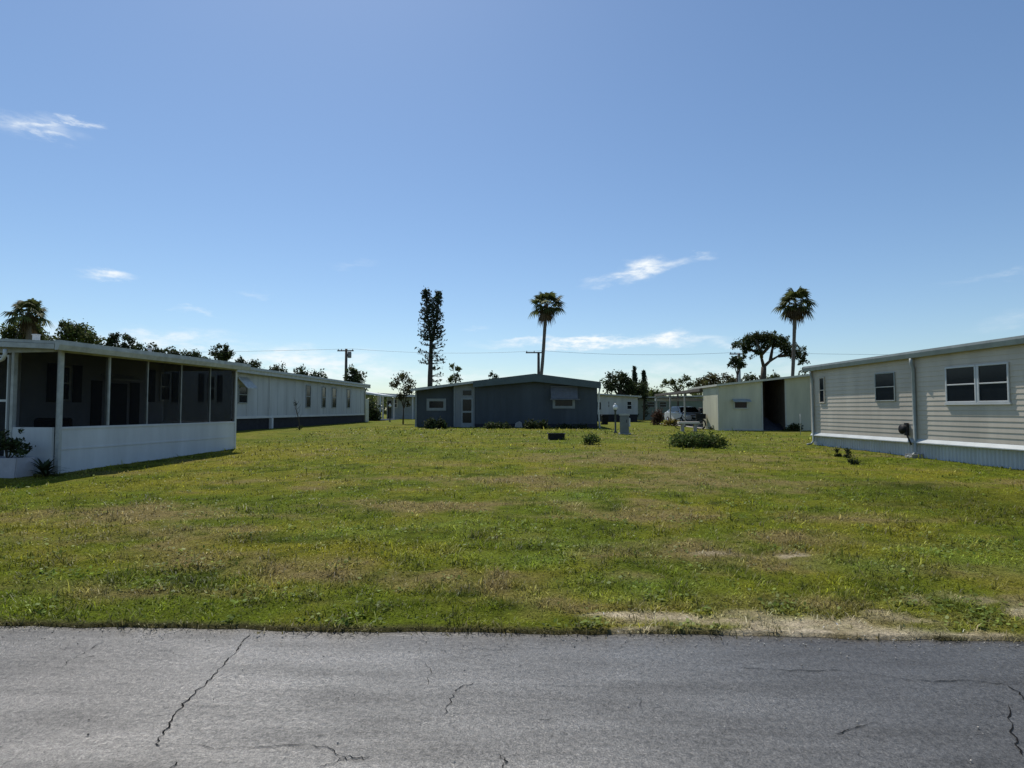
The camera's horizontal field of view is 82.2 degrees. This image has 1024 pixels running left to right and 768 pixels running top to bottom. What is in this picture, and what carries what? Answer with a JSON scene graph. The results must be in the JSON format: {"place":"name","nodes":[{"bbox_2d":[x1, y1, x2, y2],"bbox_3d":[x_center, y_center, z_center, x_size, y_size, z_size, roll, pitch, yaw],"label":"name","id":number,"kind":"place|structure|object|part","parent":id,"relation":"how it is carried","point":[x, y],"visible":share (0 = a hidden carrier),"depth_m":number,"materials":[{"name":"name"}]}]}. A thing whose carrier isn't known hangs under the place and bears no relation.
{"place":"outdoors","nodes":[
{"label":"outdoors","id":0,"kind":"place"},
{"bbox_2d":[34,418,72,452],"bbox_3d":[-10.937,1.341,14.085,0.920,1.062,0.874,1,-3,-27],"label":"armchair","id":1,"kind":"object","parent":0,"point":[48,422],"visible":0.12,"depth_m":13.71,"materials":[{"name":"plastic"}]},
{"bbox_2d":[0,625,1023,767],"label":"road","id":2,"kind":"structure","parent":0,"point":[121,693],"depth_m":3.23,"materials":[{"name":"grey asphalt"}]},
{"bbox_2d":[0,628,1021,761],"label":"loose grit","id":3,"kind":"object","parent":2,"relation":"on","point":[527,657],"visible":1,"depth_m":4.01,"materials":[{"name":"grey gravel"}]},
{"bbox_2d":[62,634,1023,767],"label":"road cracks","id":4,"kind":"object","parent":2,"relation":"on","point":[1009,715],"visible":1,"depth_m":3.07,"materials":[{"name":"black asphalt"}]},
{"bbox_2d":[0,410,1023,642],"bbox_3d":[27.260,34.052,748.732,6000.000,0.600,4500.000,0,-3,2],"label":"ground","id":5,"kind":"structure","parent":0,"point":[845,631],"depth_m":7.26,"materials":[{"name":"green plant"}]},
{"bbox_2d":[0,456,34,477],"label":"planter box","id":6,"kind":"object","parent":5,"relation":"on","point":[14,467],"visible":0.82,"depth_m":11.99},
{"bbox_2d":[0,428,35,457],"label":"planter shrub","id":7,"kind":"object","parent":6,"relation":"in","point":[15,447],"visible":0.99,"depth_m":12.18,"materials":[{"name":"green plant"}]},
{"bbox_2d":[1,298,52,339],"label":"fan palm","id":8,"kind":"object","parent":5,"relation":"on","point":[27,321],"visible":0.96,"depth_m":41.23,"materials":[{"name":"green plant"}]},
{"bbox_2d":[0,322,55,340],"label":"oak tree","id":9,"kind":"object","parent":5,"relation":"on","point":[8,332],"visible":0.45,"depth_m":45.47,"materials":[{"name":"green plant"}]},
{"bbox_2d":[31,458,67,476],"bbox_3d":[-9.674,1.744,12.283,0.894,0.481,0.722,-2,-3,44],"label":"spiky plant","id":10,"kind":"object","parent":5,"relation":"on","point":[44,468],"visible":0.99,"depth_m":12.21,"materials":[{"name":"green plant"}]},
{"bbox_2d":[51,319,105,344],"bbox_3d":[-42.264,-1.383,56.847,5.812,10.186,3.139,-1,-3,15],"label":"oak tree","id":11,"kind":"object","parent":5,"relation":"on","point":[76,332],"visible":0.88,"depth_m":56.24,"materials":[{"name":"green plant"}]},
{"bbox_2d":[104,331,136,348],"bbox_3d":[-42.914,-0.852,63.724,4.406,9.728,2.040,0,-3,2],"label":"oak tree","id":12,"kind":"object","parent":5,"relation":"on","point":[114,339],"visible":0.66,"depth_m":63.71,"materials":[{"name":"green plant"}]},
{"bbox_2d":[0,334,250,473],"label":"screened porch house","id":13,"kind":"structure","parent":5,"relation":"on","point":[118,405],"depth_m":15.71,"materials":[{"name":"paint"}]},
{"bbox_2d":[0,355,10,455],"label":"screen door","id":14,"kind":"structure","parent":13,"relation":"in","point":[6,400],"depth_m":12.87,"materials":[{"name":"white metal"}]},
{"bbox_2d":[63,365,71,400],"bbox_3d":[-11.942,-0.017,15.685,0.050,0.950,0.305,0,-3,9],"label":"window","id":15,"kind":"structure","parent":13,"relation":"in","point":[67,369],"depth_m":15.75,"materials":[{"name":"grey glass"}]},
{"bbox_2d":[109,383,126,424],"bbox_3d":[-11.670,0.960,17.357,0.043,1.950,0.616,0,-3,9],"label":"door","id":16,"kind":"structure","parent":13,"relation":"in","point":[118,392],"depth_m":17.36,"materials":[{"name":"black"}]},
{"bbox_2d":[159,372,170,400],"bbox_3d":[-11.375,0.088,19.238,0.050,0.950,0.444,0,-3,9],"label":"window","id":17,"kind":"structure","parent":13,"relation":"in","point":[165,377],"depth_m":19.22,"materials":[{"name":"grey glass"}]},
{"bbox_2d":[207,375,215,400],"bbox_3d":[-11.019,0.153,21.502,0.050,0.950,0.384,0,-3,9],"label":"window","id":18,"kind":"structure","parent":13,"relation":"in","point":[213,378],"depth_m":21.56,"materials":[{"name":"grey glass"}]},
{"bbox_2d":[132,341,210,358],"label":"oak tree","id":19,"kind":"object","parent":5,"relation":"on","point":[138,346],"visible":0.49,"depth_m":71.67,"materials":[{"name":"green plant"}]},
{"bbox_2d":[208,343,235,361],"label":"spiky tree","id":20,"kind":"object","parent":5,"relation":"on","point":[224,354],"visible":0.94,"depth_m":67.26,"materials":[{"name":"plant"}]},
{"bbox_2d":[235,355,246,363],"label":"distant tree","id":21,"kind":"object","parent":5,"relation":"on","point":[240,360],"visible":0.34,"depth_m":86.53,"materials":[{"name":"green plant"}]},
{"bbox_2d":[247,358,263,368],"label":"distant tree","id":22,"kind":"object","parent":5,"relation":"on","point":[255,363],"visible":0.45,"depth_m":86.11,"materials":[{"name":"green plant"}]},
{"bbox_2d":[269,361,287,371],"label":"distant tree","id":23,"kind":"object","parent":5,"relation":"on","point":[276,368],"visible":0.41,"depth_m":86.34,"materials":[{"name":"green plant"}]},
{"bbox_2d":[293,401,302,429],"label":"bare sapling","id":24,"kind":"object","parent":5,"relation":"on","point":[299,427],"visible":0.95,"depth_m":31.27,"materials":[{"name":"brown plant"}]},
{"bbox_2d":[293,364,307,374],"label":"distant tree","id":25,"kind":"object","parent":5,"relation":"on","point":[301,369],"visible":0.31,"depth_m":86.11,"materials":[{"name":"green plant"}]},
{"bbox_2d":[231,367,370,430],"bbox_3d":[-15.277,1.163,39.329,5.404,3.968,26.922,0,-3,3],"label":"long mobile home","id":26,"kind":"object","parent":5,"relation":"on","point":[266,398],"visible":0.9,"depth_m":36.39,"materials":[{"name":"grey plastic"}]},
{"bbox_2d":[238,386,247,402],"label":"window","id":27,"kind":"structure","parent":26,"relation":"in","point":[242,390],"depth_m":30.23,"materials":[{"name":"white glass"}]},
{"bbox_2d":[305,385,310,407],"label":"window","id":28,"kind":"structure","parent":26,"relation":"in","point":[308,387],"depth_m":38.84,"materials":[{"name":"grey glass"}]},
{"bbox_2d":[321,387,325,407],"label":"window","id":29,"kind":"structure","parent":26,"relation":"in","point":[323,405],"depth_m":41.53,"materials":[{"name":"grey glass"}]},
{"bbox_2d":[332,388,336,407],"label":"window","id":30,"kind":"structure","parent":26,"relation":"in","point":[334,390],"depth_m":43.75,"materials":[{"name":"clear glass"}]},
{"bbox_2d":[347,389,350,407],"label":"window","id":31,"kind":"structure","parent":26,"relation":"in","point":[348,390],"depth_m":46.94,"materials":[{"name":"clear glass"}]},
{"bbox_2d":[307,368,327,377],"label":"distant tree","id":32,"kind":"object","parent":5,"relation":"on","point":[315,374],"visible":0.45,"depth_m":85.96,"materials":[{"name":"green plant"}]},
{"bbox_2d":[337,349,353,376],"bbox_3d":[-17.798,0.117,62.725,1.747,7.794,0.425,0,-3,2],"label":"utility pole","id":33,"kind":"object","parent":5,"relation":"on","point":[347,354],"visible":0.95,"depth_m":62.72,"materials":[{"name":"brown wood"}]},
{"bbox_2d":[159,349,885,354],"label":"overhead wire","id":34,"kind":"object","parent":33,"relation":"attached to","point":[527,351],"visible":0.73,"depth_m":59.89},
{"bbox_2d":[343,363,370,390],"bbox_3d":[-16.322,0.898,60.925,2.647,5.981,2.647,-2,-3,35],"label":"oak tree","id":35,"kind":"object","parent":5,"relation":"on","point":[356,375],"visible":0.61,"depth_m":60.61,"materials":[{"name":"green plant"}]},
{"bbox_2d":[366,397,381,420],"bbox_3d":[-13.747,2.666,56.578,2.604,2.776,2.310,0,-3,2],"label":"clipped hedge","id":36,"kind":"object","parent":5,"relation":"on","point":[374,413],"visible":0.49,"depth_m":56.09,"materials":[{"name":"green plant"}]},
{"bbox_2d":[366,392,398,420],"bbox_3d":[-14.038,2.312,61.408,3.148,3.094,6.600,0,-3,2],"label":"white carport","id":37,"kind":"object","parent":5,"relation":"on","point":[376,394],"visible":0.44,"depth_m":62.02,"materials":[{"name":"metal"}]},
{"bbox_2d":[378,393,414,418],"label":"pale blue house","id":38,"kind":"structure","parent":5,"relation":"on","point":[409,412],"depth_m":67.62,"materials":[{"name":"white metal"}]},
{"bbox_2d":[387,401,390,418],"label":"door","id":39,"kind":"structure","parent":38,"relation":"in","point":[389,402],"depth_m":67.63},
{"bbox_2d":[389,370,415,423],"bbox_3d":[-8.071,1.065,43.292,2.124,4.106,1.348,0,-3,-9],"label":"tree","id":40,"kind":"object","parent":5,"relation":"on","point":[406,389],"visible":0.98,"depth_m":43.20,"materials":[{"name":"green plant"}]},
{"bbox_2d":[414,287,447,386],"bbox_3d":[-6.871,-2.565,50.497,2.923,11.890,3.216,0,-3,2],"label":"norfolk pine","id":41,"kind":"object","parent":5,"relation":"on","point":[429,325],"visible":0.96,"depth_m":50.36,"materials":[{"name":"green plant"}]},
{"bbox_2d":[422,416,447,428],"bbox_3d":[-4.292,2.307,33.075,1.539,0.981,0.894,0,-3,2],"label":"rounded shrub","id":42,"kind":"object","parent":5,"relation":"on","point":[432,423],"visible":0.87,"depth_m":32.92,"materials":[{"name":"green plant"}]},
{"bbox_2d":[447,363,462,383],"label":"spindly tree","id":43,"kind":"object","parent":5,"relation":"on","point":[452,377],"visible":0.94,"depth_m":56.25,"materials":[{"name":"green plant"}]},
{"bbox_2d":[488,371,498,378],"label":"spindly tree","id":44,"kind":"object","parent":5,"relation":"on","point":[495,375],"visible":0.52,"depth_m":60.17,"materials":[{"name":"green plant"}]},
{"bbox_2d":[483,421,510,428],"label":"ground plants","id":45,"kind":"object","parent":5,"relation":"on","point":[491,425],"visible":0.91,"depth_m":32.93,"materials":[{"name":"green plant"}]},
{"bbox_2d":[411,374,600,427],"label":"blue house","id":46,"kind":"structure","parent":5,"relation":"on","point":[553,400],"depth_m":35.98,"materials":[{"name":"paint"}]},
{"bbox_2d":[426,399,445,410],"bbox_3d":[-4.707,1.282,36.498,1.223,0.751,0.050,0,-3,2],"label":"window","id":47,"kind":"structure","parent":46,"relation":"in","point":[432,404],"depth_m":36.48,"materials":[{"name":"white glass"}]},
{"bbox_2d":[461,398,472,426],"bbox_3d":[-2.760,1.783,36.010,0.725,1.860,0.039,0,-3,2],"label":"screen door","id":48,"kind":"structure","parent":46,"relation":"in","point":[466,403],"depth_m":36.00,"materials":[{"name":"white glass"}]},
{"bbox_2d":[463,390,470,394],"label":"transom window","id":49,"kind":"structure","parent":46,"relation":"in","point":[465,392],"depth_m":36.06,"materials":[{"name":"grey glass"}]},
{"bbox_2d":[553,400,574,408],"bbox_3d":[3.163,0.862,35.874,1.367,1.275,0.060,0,-3,2],"label":"window","id":50,"kind":"structure","parent":46,"relation":"in","point":[557,404],"depth_m":35.85,"materials":[{"name":"clear glass"}]},
{"bbox_2d":[515,421,522,427],"bbox_3d":[0.397,2.473,35.585,0.493,0.425,0.120,0,-3,2],"label":"paving stone","id":51,"kind":"object","parent":5,"relation":"on","point":[518,424],"visible":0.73,"depth_m":35.53,"materials":[{"name":"concrete"}]},
{"bbox_2d":[526,351,541,373],"bbox_3d":[2.286,0.254,59.982,1.745,7.311,0.419,0,-3,2],"label":"utility pole","id":52,"kind":"object","parent":5,"relation":"on","point":[538,362],"visible":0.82,"depth_m":59.97,"materials":[{"name":"brown wood"}]},
{"bbox_2d":[366,392,702,413],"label":"treeline","id":53,"kind":"object","parent":5,"relation":"on","point":[374,397],"visible":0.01,"depth_m":126.54,"materials":[{"name":"green plant"}]},
{"bbox_2d":[523,418,549,428],"bbox_3d":[1.398,2.400,33.373,1.556,0.900,1.095,-1,-3,16],"label":"rounded shrub","id":54,"kind":"object","parent":5,"relation":"on","point":[530,424],"visible":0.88,"depth_m":33.14,"materials":[{"name":"green plant"}]},
{"bbox_2d":[528,291,566,374],"bbox_3d":[3.283,-2.386,51.902,3.625,11.746,3.246,1,-3,-27],"label":"fan palm","id":55,"kind":"object","parent":5,"relation":"on","point":[546,312],"visible":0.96,"depth_m":51.97,"materials":[{"name":"green plant"}]},
{"bbox_2d":[547,433,565,439],"bbox_3d":[1.733,2.059,22.976,0.680,0.265,0.470,0,-3,-2],"label":"black tub","id":56,"kind":"object","parent":5,"relation":"on","point":[554,436],"visible":0.83,"depth_m":22.77,"materials":[{"name":"plastic"}]},
{"bbox_2d":[555,423,589,428],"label":"ground plants","id":57,"kind":"object","parent":5,"relation":"on","point":[578,426],"visible":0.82,"depth_m":34.23,"materials":[{"name":"green plant"}]},
{"bbox_2d":[581,431,600,444],"bbox_3d":[2.774,1.946,20.583,0.752,0.589,0.593,0,-3,2],"label":"bush","id":58,"kind":"object","parent":5,"relation":"on","point":[589,439],"visible":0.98,"depth_m":20.52,"materials":[{"name":"green plant"}]},
{"bbox_2d":[601,415,608,424],"bbox_3d":[7.273,2.792,46.021,0.516,0.772,0.491,0,-3,-6],"label":"waste bin","id":59,"kind":"object","parent":5,"relation":"on","point":[604,419],"visible":1,"depth_m":45.80,"materials":[{"name":"plastic"}]},
{"bbox_2d":[613,404,617,432],"bbox_3d":[5.048,1.699,28.651,0.240,1.491,0.234,0,-3,2],"label":"lamp post","id":60,"kind":"object","parent":5,"relation":"on","point":[615,406],"visible":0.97,"depth_m":28.61,"materials":[{"name":"metal"}]},
{"bbox_2d":[597,393,641,421],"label":"white far house","id":61,"kind":"structure","parent":5,"relation":"on","point":[627,404],"depth_m":57.62,"materials":[{"name":"grey plastic"}]},
{"bbox_2d":[627,401,631,409],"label":"window","id":62,"kind":"structure","parent":61,"relation":"in","point":[629,403],"depth_m":57.55,"materials":[{"name":"glass"}]},
{"bbox_2d":[599,369,649,396],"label":"oak tree","id":63,"kind":"object","parent":5,"relation":"on","point":[622,383],"visible":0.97,"depth_m":65.30,"materials":[{"name":"green plant"}]},
{"bbox_2d":[618,414,630,434],"bbox_3d":[5.286,1.903,27.577,0.560,1.025,0.500,-1,-3,16],"label":"utility cabinet","id":64,"kind":"object","parent":5,"relation":"on","point":[624,423],"visible":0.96,"depth_m":27.41,"materials":[{"name":"grey metal"}]},
{"bbox_3d":[5.233,1.790,27.404,0.340,0.515,0.029,-1,-3,16],"label":"door","id":65,"kind":"part","parent":64,"relation":"part of","materials":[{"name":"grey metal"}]},
{"bbox_2d":[631,366,638,416],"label":"norfolk pine","id":66,"kind":"object","parent":5,"relation":"on","point":[634,374],"visible":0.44,"depth_m":67.54,"materials":[{"name":"green plant"}]},
{"bbox_2d":[640,369,649,419],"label":"norfolk pine","id":67,"kind":"object","parent":5,"relation":"on","point":[644,398],"visible":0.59,"depth_m":67.37,"materials":[{"name":"green plant"}]},
{"bbox_2d":[640,386,666,396],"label":"distant tree","id":68,"kind":"object","parent":5,"relation":"on","point":[651,393],"visible":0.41,"depth_m":83.82,"materials":[{"name":"green plant"}]},
{"bbox_2d":[649,408,664,424],"bbox_3d":[11.367,2.705,46.015,1.420,1.923,1.265,1,-3,-21],"label":"reddish shrub","id":69,"kind":"object","parent":5,"relation":"on","point":[658,417],"visible":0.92,"depth_m":45.85,"materials":[{"name":"red plant"}]},
{"bbox_2d":[637,395,702,419],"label":"green grey house","id":70,"kind":"structure","parent":5,"relation":"on","point":[651,403],"depth_m":69.34,"materials":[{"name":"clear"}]},
{"bbox_2d":[646,402,654,406],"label":"window","id":71,"kind":"structure","parent":70,"relation":"in","point":[651,404],"depth_m":69.38,"materials":[{"name":"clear glass"}]},
{"bbox_2d":[659,402,666,406],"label":"window","id":72,"kind":"structure","parent":70,"relation":"in","point":[661,404],"depth_m":69.32,"materials":[{"name":"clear glass"}]},
{"bbox_2d":[662,418,679,425],"bbox_3d":[11.728,2.848,43.023,1.397,0.929,0.860,-1,-3,30],"label":"yellow shrub","id":73,"kind":"object","parent":5,"relation":"on","point":[667,422],"visible":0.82,"depth_m":42.98,"materials":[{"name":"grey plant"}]},
{"bbox_2d":[660,374,694,405],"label":"feathery tree","id":74,"kind":"object","parent":5,"relation":"on","point":[672,383],"visible":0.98,"depth_m":67.32,"materials":[{"name":"plant"}]},
{"bbox_2d":[664,406,702,424],"bbox_3d":[13.552,2.465,45.952,2.040,1.440,4.534,0,-3,-6],"label":"parked car","id":75,"kind":"object","parent":5,"relation":"on","point":[676,411],"visible":0.53,"depth_m":45.22,"materials":[{"name":"white paint"}]},
{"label":"side window","id":76,"kind":"part","parent":75,"relation":"part of","materials":[{"name":"glass"}]},
{"bbox_2d":[677,422,699,431],"bbox_3d":[9.725,2.372,32.330,1.131,0.586,0.440,0,-3,5],"label":"garden bench","id":77,"kind":"object","parent":5,"relation":"on","point":[694,426],"visible":0.93,"depth_m":32.15,"materials":[{"name":"concrete"}]},
{"bbox_2d":[674,411,705,428],"bbox_3d":[11.025,2.251,36.384,1.912,1.139,0.740,-1,-3,14],"label":"adult tricycle","id":78,"kind":"object","parent":5,"relation":"on","point":[700,417],"visible":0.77,"depth_m":36.03,"materials":[{"name":"metal"}]},
{"bbox_2d":[666,429,731,447],"bbox_3d":[6.298,1.955,20.010,2.016,0.829,1.412,0,-3,2],"label":"flowerbed bush","id":79,"kind":"object","parent":5,"relation":"on","point":[693,439],"visible":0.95,"depth_m":19.73,"materials":[{"name":"green plant"}]},
{"bbox_2d":[691,372,744,394],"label":"oak tree","id":80,"kind":"object","parent":5,"relation":"on","point":[713,379],"visible":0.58,"depth_m":71.02,"materials":[{"name":"green plant"}]},
{"bbox_2d":[655,374,810,430],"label":"beige building","id":81,"kind":"structure","parent":5,"relation":"on","point":[784,402],"depth_m":34.04,"materials":[{"name":"paint"}]},
{"bbox_2d":[733,401,747,408],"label":"window","id":82,"kind":"structure","parent":81,"relation":"in","point":[736,405],"depth_m":33.99,"materials":[{"name":"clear glass"}]},
{"bbox_2d":[729,352,742,381],"bbox_3d":[22.694,0.383,59.233,1.418,7.219,0.419,0,-3,2],"label":"utility pole","id":83,"kind":"object","parent":5,"relation":"on","point":[739,374],"visible":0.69,"depth_m":59.19,"materials":[{"name":"brown wood"}]},
{"bbox_2d":[727,355,746,381],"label":"palm like tree","id":84,"kind":"object","parent":5,"relation":"on","point":[739,364],"visible":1,"depth_m":51.32,"materials":[{"name":"green plant"}]},
{"bbox_2d":[742,371,759,380],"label":"distant tree","id":85,"kind":"object","parent":5,"relation":"on","point":[747,377],"visible":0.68,"depth_m":60.86,"materials":[{"name":"green plant"}]},
{"bbox_2d":[730,330,810,378],"bbox_3d":[23.636,-0.641,53.482,6.475,8.570,3.887,0,-3,2],"label":"umbrella tree","id":86,"kind":"object","parent":5,"relation":"on","point":[747,343],"visible":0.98,"depth_m":53.00,"materials":[{"name":"green plant"}]},
{"bbox_2d":[766,370,779,378],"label":"distant tree","id":87,"kind":"object","parent":5,"relation":"on","point":[774,376],"visible":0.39,"depth_m":61.00,"materials":[{"name":"green plant"}]},
{"bbox_2d":[763,417,783,429],"bbox_3d":[15.103,2.336,34.855,1.600,0.786,1.500,0,-3,2],"label":"tarp heap","id":88,"kind":"object","parent":5,"relation":"on","point":[768,424],"visible":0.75,"depth_m":34.31,"materials":[{"name":"blue plastic"}]},
{"bbox_2d":[781,423,803,430],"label":"shaded plants","id":89,"kind":"object","parent":5,"relation":"on","point":[794,427],"visible":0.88,"depth_m":33.13,"materials":[{"name":"green plant"}]},
{"bbox_2d":[772,286,816,375],"bbox_3d":[23.793,-2.427,49.259,3.893,11.815,3.507,2,-3,-39],"label":"fan palm","id":90,"kind":"object","parent":5,"relation":"on","point":[795,312],"visible":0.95,"depth_m":49.16,"materials":[{"name":"green plant"}]},
{"bbox_2d":[834,448,841,456],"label":"tall weed","id":91,"kind":"object","parent":5,"relation":"on","point":[836,452],"visible":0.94,"depth_m":16.83,"materials":[{"name":"green plant"}]},
{"bbox_2d":[843,448,851,457],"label":"tall weed","id":92,"kind":"object","parent":5,"relation":"on","point":[848,452],"visible":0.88,"depth_m":16.38,"materials":[{"name":"green plant"}]},
{"bbox_2d":[847,457,860,463],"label":"creeping weed","id":93,"kind":"object","parent":5,"relation":"on","point":[849,460],"visible":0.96,"depth_m":14.80,"materials":[{"name":"green plant"}]},
{"bbox_2d":[803,335,1023,469],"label":"tan siding house","id":94,"kind":"structure","parent":5,"relation":"on","point":[962,403],"depth_m":16.09,"materials":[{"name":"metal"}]},
{"bbox_2d":[819,377,824,402],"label":"window","id":95,"kind":"structure","parent":94,"relation":"in","point":[821,379],"depth_m":20.79,"materials":[{"name":"beige"}]},
{"bbox_2d":[874,372,895,401],"bbox_3d":[11.321,0.091,17.816,0.030,0.876,0.819,0,-3,-6],"label":"window","id":96,"kind":"structure","parent":94,"relation":"in","point":[884,382],"depth_m":17.79,"materials":[{"name":"clear glass"}]},
{"bbox_2d":[898,423,911,444],"bbox_3d":[11.338,1.435,16.859,0.182,0.627,0.399,0,-3,-6],"label":"hose reel","id":97,"kind":"object","parent":94,"relation":"attached to","point":[903,429],"visible":1,"depth_m":16.88,"materials":[{"name":"plastic"}]},
{"bbox_2d":[945,365,976,402],"bbox_3d":[11.605,0.012,15.182,0.035,0.951,0.913,0,-3,-6],"label":"window","id":98,"kind":"structure","parent":94,"relation":"in","point":[960,381],"depth_m":15.18,"materials":[{"name":"black glass"}]},
{"bbox_2d":[977,362,1009,402],"bbox_3d":[11.708,-0.027,14.281,0.035,0.951,0.830,0,-3,-6],"label":"window","id":99,"kind":"structure","parent":94,"relation":"in","point":[993,379],"depth_m":14.27,"materials":[{"name":"black glass"}]},
{"bbox_2d":[905,454,923,457],"bbox_3d":[11.348,2.045,16.532,0.400,0.140,0.260,0,-3,-6],"label":"splash block","id":100,"kind":"object","parent":5,"relation":"on","point":[915,455],"depth_m":16.41,"materials":[{"name":"concrete"}]},
{"bbox_2d":[0,0,1023,409],"label":"sky","id":101,"kind":"structure","parent":0,"point":[261,179],"materials":[{"name":"blue"}]}
]}

